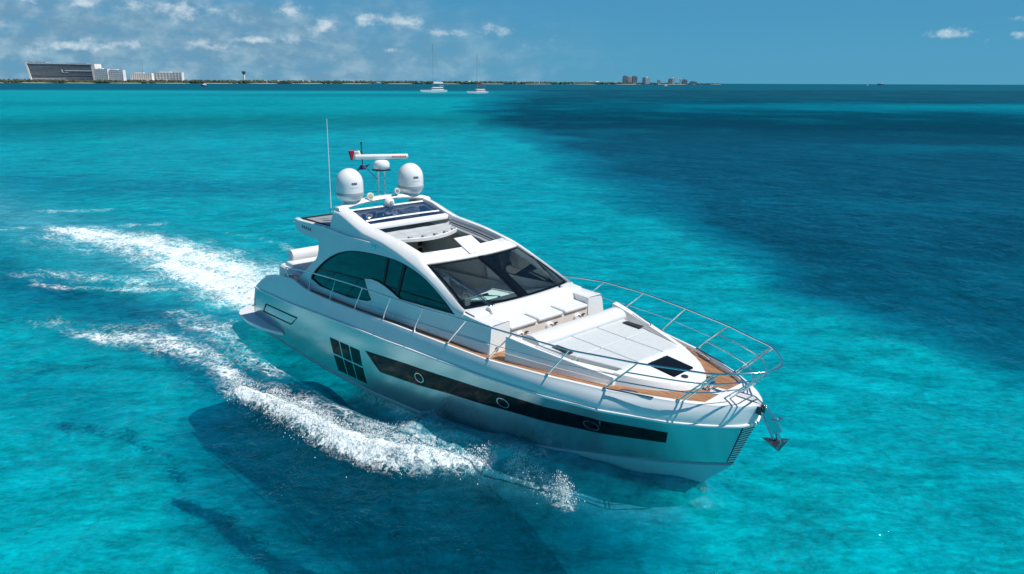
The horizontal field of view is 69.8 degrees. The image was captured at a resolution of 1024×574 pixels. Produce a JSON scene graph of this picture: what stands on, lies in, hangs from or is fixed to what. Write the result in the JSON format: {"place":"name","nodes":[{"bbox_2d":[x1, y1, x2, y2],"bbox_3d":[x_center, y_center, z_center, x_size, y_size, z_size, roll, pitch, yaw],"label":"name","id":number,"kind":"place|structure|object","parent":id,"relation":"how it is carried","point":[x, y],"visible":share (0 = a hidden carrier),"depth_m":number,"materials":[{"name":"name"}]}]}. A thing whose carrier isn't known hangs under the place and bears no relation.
{"place":"outdoors","nodes":[
{"label":"outdoors","id":0,"kind":"place"},
{"bbox_2d":[0,82,720,84],"bbox_3d":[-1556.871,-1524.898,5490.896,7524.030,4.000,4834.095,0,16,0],"label":"sandy shore","id":1,"kind":"structure","parent":0,"point":[305,83],"depth_m":4044.95,"materials":[{"name":"beige"}]},
{"bbox_2d":[24,62,101,80],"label":"slanted hotel","id":2,"kind":"structure","parent":1,"relation":"on","point":[53,71],"depth_m":3609.11,"materials":[{"name":"grey"}]},
{"bbox_2d":[94,68,109,80],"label":"hotel block","id":3,"kind":"structure","parent":1,"relation":"on","point":[102,74],"depth_m":3508.19,"materials":[{"name":"grey concrete"}]},
{"bbox_2d":[109,69,126,80],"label":"hotel block","id":4,"kind":"structure","parent":1,"relation":"on","point":[117,74],"depth_m":3514.18,"materials":[{"name":"grey concrete"}]},
{"bbox_2d":[130,67,153,80],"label":"hotel block","id":5,"kind":"structure","parent":1,"relation":"on","point":[142,76],"depth_m":3750.95,"materials":[{"name":"grey concrete"}]},
{"bbox_2d":[153,72,183,80],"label":"hotel block","id":6,"kind":"structure","parent":1,"relation":"on","point":[167,76],"depth_m":3702.37,"materials":[{"name":"grey concrete"}]},
{"bbox_2d":[0,79,719,83],"bbox_3d":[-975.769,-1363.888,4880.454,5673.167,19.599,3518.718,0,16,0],"label":"shore scrub","id":7,"kind":"object","parent":1,"relation":"on","point":[205,81],"visible":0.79,"depth_m":3938.08,"materials":[{"name":"green plant"}]},
{"bbox_2d":[622,75,626,82],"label":"tower block","id":8,"kind":"structure","parent":1,"relation":"on","point":[624,79],"depth_m":5677.06,"materials":[{"name":"grey concrete"}]},
{"bbox_2d":[627,76,632,82],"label":"tower block","id":9,"kind":"structure","parent":1,"relation":"on","point":[629,79],"depth_m":5677.03,"materials":[{"name":"grey concrete"}]},
{"bbox_2d":[632,76,636,83],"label":"tower block","id":10,"kind":"structure","parent":1,"relation":"on","point":[634,80],"depth_m":5678.63,"materials":[{"name":"grey concrete"}]},
{"bbox_2d":[645,77,649,83],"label":"tower block","id":11,"kind":"structure","parent":1,"relation":"on","point":[647,80],"depth_m":5678.89,"materials":[{"name":"grey concrete"}]},
{"bbox_2d":[0,83,1023,573],"bbox_3d":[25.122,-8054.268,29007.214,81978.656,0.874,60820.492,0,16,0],"label":"sea water","id":12,"kind":"structure","parent":0,"point":[852,255],"depth_m":25.79,"materials":[{"name":"teal liquid"}]},
{"bbox_2d":[219,369,496,483],"bbox_3d":[-4.224,3.138,16.884,8.581,0.816,2.207,9,18,30],"label":"bow wave spray","id":13,"kind":"object","parent":12,"relation":"on","point":[349,428],"visible":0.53,"depth_m":16.68,"materials":[{"name":"white liquid"}]},
{"bbox_2d":[336,408,444,457],"bbox_3d":[-2.571,3.227,16.865,3.486,0.641,1.628,-7,17,-25],"label":"bow spray sheet","id":14,"kind":"object","parent":12,"relation":"on","point":[382,427],"visible":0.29,"depth_m":16.66,"materials":[{"name":"white liquid"}]},
{"bbox_2d":[420,44,446,91],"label":"sailing catamaran","id":15,"kind":"object","parent":12,"relation":"on","point":[436,89],"visible":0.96,"depth_m":615.92,"materials":[{"name":"white plastic"}]},
{"bbox_2d":[467,56,488,92],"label":"sailing catamaran","id":16,"kind":"object","parent":12,"relation":"on","point":[479,91],"visible":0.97,"depth_m":568.74,"materials":[{"name":"white plastic"}]},
{"bbox_2d":[239,119,783,482],"bbox_3d":[-1.427,-0.364,19.338,5.200,7.730,17.949,-14,22,-42],"label":"motor yacht","id":17,"kind":"object","parent":12,"relation":"on","point":[375,301],"visible":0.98,"depth_m":17.05,"materials":[{"name":"white plastic"}]},
{"bbox_2d":[330,338,341,356],"bbox_3d":[-4.823,1.645,20.100,0.026,0.455,0.557,-14,22,-42],"label":"window pane","id":18,"kind":"structure","parent":17,"relation":"in","point":[334,343],"depth_m":20.09,"materials":[{"name":"black glass"}]},
{"bbox_2d":[334,355,346,373],"bbox_3d":[-4.720,2.135,20.196,0.061,0.459,0.547,-14,22,-42],"label":"window pane","id":19,"kind":"structure","parent":17,"relation":"in","point":[339,362],"depth_m":20.19,"materials":[{"name":"black glass"}]},
{"bbox_2d":[340,342,350,360],"bbox_3d":[-4.470,1.737,19.740,0.026,0.449,0.514,-14,22,-42],"label":"window pane","id":20,"kind":"structure","parent":17,"relation":"in","point":[345,349],"depth_m":19.73,"materials":[{"name":"black glass"}]},
{"bbox_2d":[344,360,355,377],"bbox_3d":[-4.376,2.219,19.842,0.060,0.453,0.505,-14,22,-42],"label":"window pane","id":21,"kind":"structure","parent":17,"relation":"in","point":[349,367],"depth_m":19.83,"materials":[{"name":"black glass"}]},
{"bbox_2d":[348,150,362,159],"bbox_3d":[-4.465,-3.764,20.964,0.418,0.293,0.060,-2,16,-6],"label":"courtesy flag","id":22,"kind":"object","parent":17,"relation":"attached to","point":[352,153],"visible":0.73,"depth_m":20.95,"materials":[{"name":"fabric"}]},
{"bbox_2d":[350,347,361,365],"bbox_3d":[-4.119,1.828,19.380,0.026,0.445,0.538,-14,22,-42],"label":"window pane","id":23,"kind":"structure","parent":17,"relation":"in","point":[355,353],"depth_m":19.37,"materials":[{"name":"black glass"}]},
{"bbox_2d":[353,364,365,382],"bbox_3d":[-4.032,2.303,19.487,0.059,0.450,0.528,-14,22,-42],"label":"window pane","id":24,"kind":"structure","parent":17,"relation":"in","point":[359,371],"depth_m":19.48,"materials":[{"name":"black glass"}]},
{"bbox_2d":[357,164,369,170],"bbox_3d":[-4.280,-3.426,21.128,0.446,0.231,0.060,-7,17,-23],"label":"pennant","id":25,"kind":"object","parent":17,"relation":"hanging from","point":[361,167],"visible":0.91,"depth_m":21.11,"materials":[{"name":"blue fabric"}]},
{"bbox_2d":[312,251,453,313],"bbox_3d":[-3.512,-0.148,18.949,0.284,1.415,6.490,-14,22,-42],"label":"side window","id":26,"kind":"structure","parent":17,"relation":"in","point":[353,267],"depth_m":19.03,"materials":[{"name":"black glass"}]},
{"bbox_2d":[470,295,500,301],"bbox_3d":[-0.638,0.283,17.977,0.624,0.152,0.488,-14,22,-42],"label":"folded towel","id":27,"kind":"object","parent":17,"relation":"on","point":[488,297],"visible":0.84,"depth_m":17.90,"materials":[{"name":"fabric"}]},
{"bbox_2d":[366,351,667,442],"bbox_3d":[-0.579,2.433,16.253,0.657,0.777,8.504,-20,25,-51],"label":"hull window","id":28,"kind":"structure","parent":17,"relation":"in","point":[388,366],"depth_m":15.65,"materials":[{"name":"black glass"}]},
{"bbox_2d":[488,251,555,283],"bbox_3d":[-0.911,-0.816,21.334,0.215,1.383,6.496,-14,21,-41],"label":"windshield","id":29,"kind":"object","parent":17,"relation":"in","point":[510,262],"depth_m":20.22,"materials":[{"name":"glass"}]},
{"bbox_2d":[736,391,789,451],"bbox_3d":[4.594,2.486,13.546,0.520,0.914,1.079,-14,22,-42],"label":"anchor","id":30,"kind":"object","parent":17,"relation":"hanging from","point":[778,443],"visible":0.89,"depth_m":13.39,"materials":[{"name":"silver metal"}]},
{"bbox_2d":[504,451,584,507],"bbox_3d":[0.670,3.782,14.805,1.163,0.711,2.081,-15,21,-43],"label":"bow splash","id":31,"kind":"object","parent":12,"relation":"on","point":[564,492],"visible":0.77,"depth_m":14.54,"materials":[{"name":"white liquid"}]},
{"bbox_2d":[0,0,1023,84],"label":"sky","id":32,"kind":"structure","parent":0,"point":[959,42],"materials":[{"name":"blue"}]}
]}

